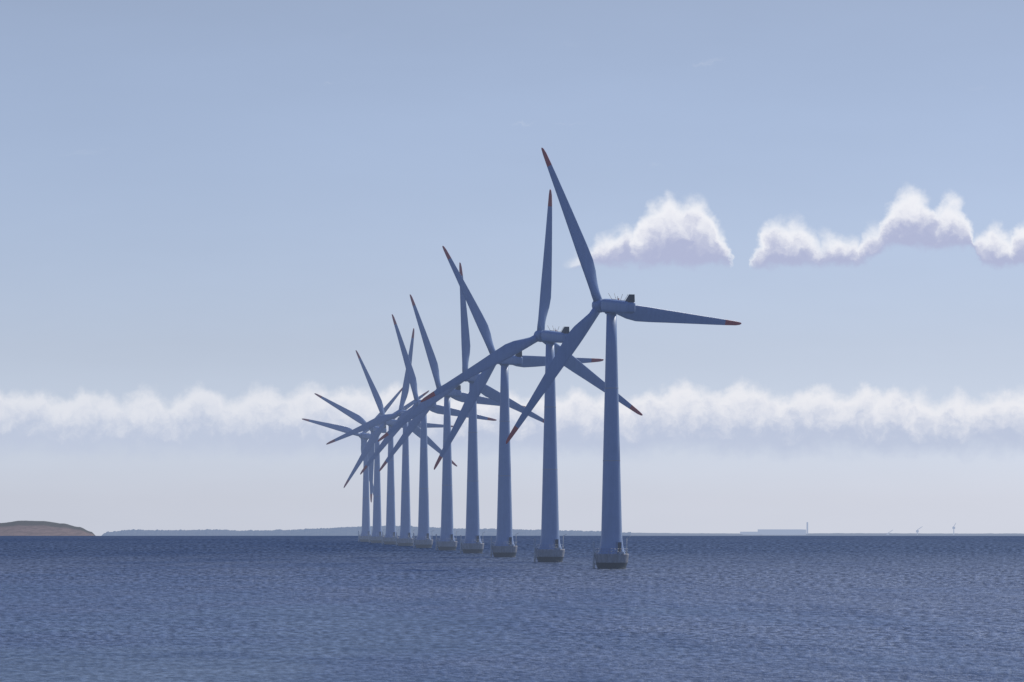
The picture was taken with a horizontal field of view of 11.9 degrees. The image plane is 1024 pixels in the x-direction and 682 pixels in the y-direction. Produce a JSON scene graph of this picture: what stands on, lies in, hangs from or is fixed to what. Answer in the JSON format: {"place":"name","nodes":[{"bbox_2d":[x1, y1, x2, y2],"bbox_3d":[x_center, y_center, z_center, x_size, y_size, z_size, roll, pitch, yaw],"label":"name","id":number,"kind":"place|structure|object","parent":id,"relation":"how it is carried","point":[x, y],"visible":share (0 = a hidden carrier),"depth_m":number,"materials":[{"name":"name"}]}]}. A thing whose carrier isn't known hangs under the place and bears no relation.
{"place":"outdoors","nodes":[
{"label":"outdoors","id":0,"kind":"place"},
{"bbox_2d":[0,521,94,535],"bbox_3d":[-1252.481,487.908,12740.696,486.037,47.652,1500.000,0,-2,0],"label":"island hill","id":1,"kind":"structure","parent":0,"point":[30,528],"depth_m":12400.12,"materials":[{"name":"grey"}]},
{"bbox_2d":[102,526,630,535],"bbox_3d":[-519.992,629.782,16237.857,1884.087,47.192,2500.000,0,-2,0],"label":"coast","id":2,"kind":"structure","parent":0,"point":[345,531],"depth_m":15743.15,"materials":[{"name":"grey soil"}]},
{"bbox_2d":[0,536,1023,681],"bbox_3d":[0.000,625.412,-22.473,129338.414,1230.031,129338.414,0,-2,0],"label":"sea water","id":3,"kind":"structure","parent":0,"point":[657,609],"depth_m":582.32,"materials":[{"name":"blue liquid"}]},
{"bbox_2d":[302,387,402,541],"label":"wind turbine","id":4,"kind":"object","parent":3,"relation":"on","point":[364,436],"visible":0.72,"depth_m":2704.63,"materials":[{"name":"paint"}]},
{"bbox_2d":[314,390,428,542],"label":"wind turbine","id":5,"kind":"object","parent":3,"relation":"on","point":[376,535],"visible":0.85,"depth_m":2525.40,"materials":[{"name":"paint"}]},
{"bbox_2d":[326,328,456,545],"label":"wind turbine","id":6,"kind":"object","parent":3,"relation":"on","point":[405,538],"visible":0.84,"depth_m":2166.68,"materials":[{"name":"paint"}]},
{"bbox_2d":[344,350,452,543],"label":"wind turbine","id":7,"kind":"object","parent":3,"relation":"on","point":[390,536],"visible":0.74,"depth_m":2346.32,"materials":[{"name":"paint"}]},
{"bbox_2d":[360,314,495,547],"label":"wind turbine","id":8,"kind":"object","parent":3,"relation":"on","point":[423,540],"visible":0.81,"depth_m":1987.44,"materials":[{"name":"paint"}]},
{"bbox_2d":[379,295,525,549],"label":"wind turbine","id":9,"kind":"object","parent":3,"relation":"on","point":[446,541],"visible":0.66,"depth_m":1807.86,"materials":[{"name":"paint"}]},
{"bbox_2d":[378,262,543,552],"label":"wind turbine","id":10,"kind":"object","parent":3,"relation":"on","point":[473,542],"visible":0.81,"depth_m":1628.26,"materials":[{"name":"paint"}]},
{"bbox_2d":[434,246,603,556],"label":"wind turbine","id":11,"kind":"object","parent":3,"relation":"on","point":[504,546],"visible":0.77,"depth_m":1449.01,"materials":[{"name":"paint"}]},
{"bbox_2d":[421,189,642,561],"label":"wind turbine","id":12,"kind":"object","parent":3,"relation":"on","point":[550,549],"visible":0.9,"depth_m":1269.45,"materials":[{"name":"paint"}]},
{"bbox_2d":[506,148,740,568],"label":"wind turbine","id":13,"kind":"object","parent":3,"relation":"on","point":[611,554],"visible":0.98,"depth_m":1090.35,"materials":[{"name":"paint"}]},
{"bbox_2d":[0,0,1023,535],"label":"sky","id":14,"kind":"structure","parent":0,"point":[208,208],"materials":[{"name":"blue"}]},
{"bbox_2d":[631,533,1023,535],"bbox_3d":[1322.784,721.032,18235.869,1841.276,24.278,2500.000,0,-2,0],"label":"coast","id":15,"kind":"structure","parent":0,"point":[820,534],"depth_m":17882.05},
{"bbox_2d":[740,522,955,534],"bbox_3d":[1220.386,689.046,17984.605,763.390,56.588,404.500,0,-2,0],"label":"harbour silo and cranes","id":16,"kind":"object","parent":15,"relation":"on","point":[781,532],"visible":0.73,"depth_m":17786.92}
]}

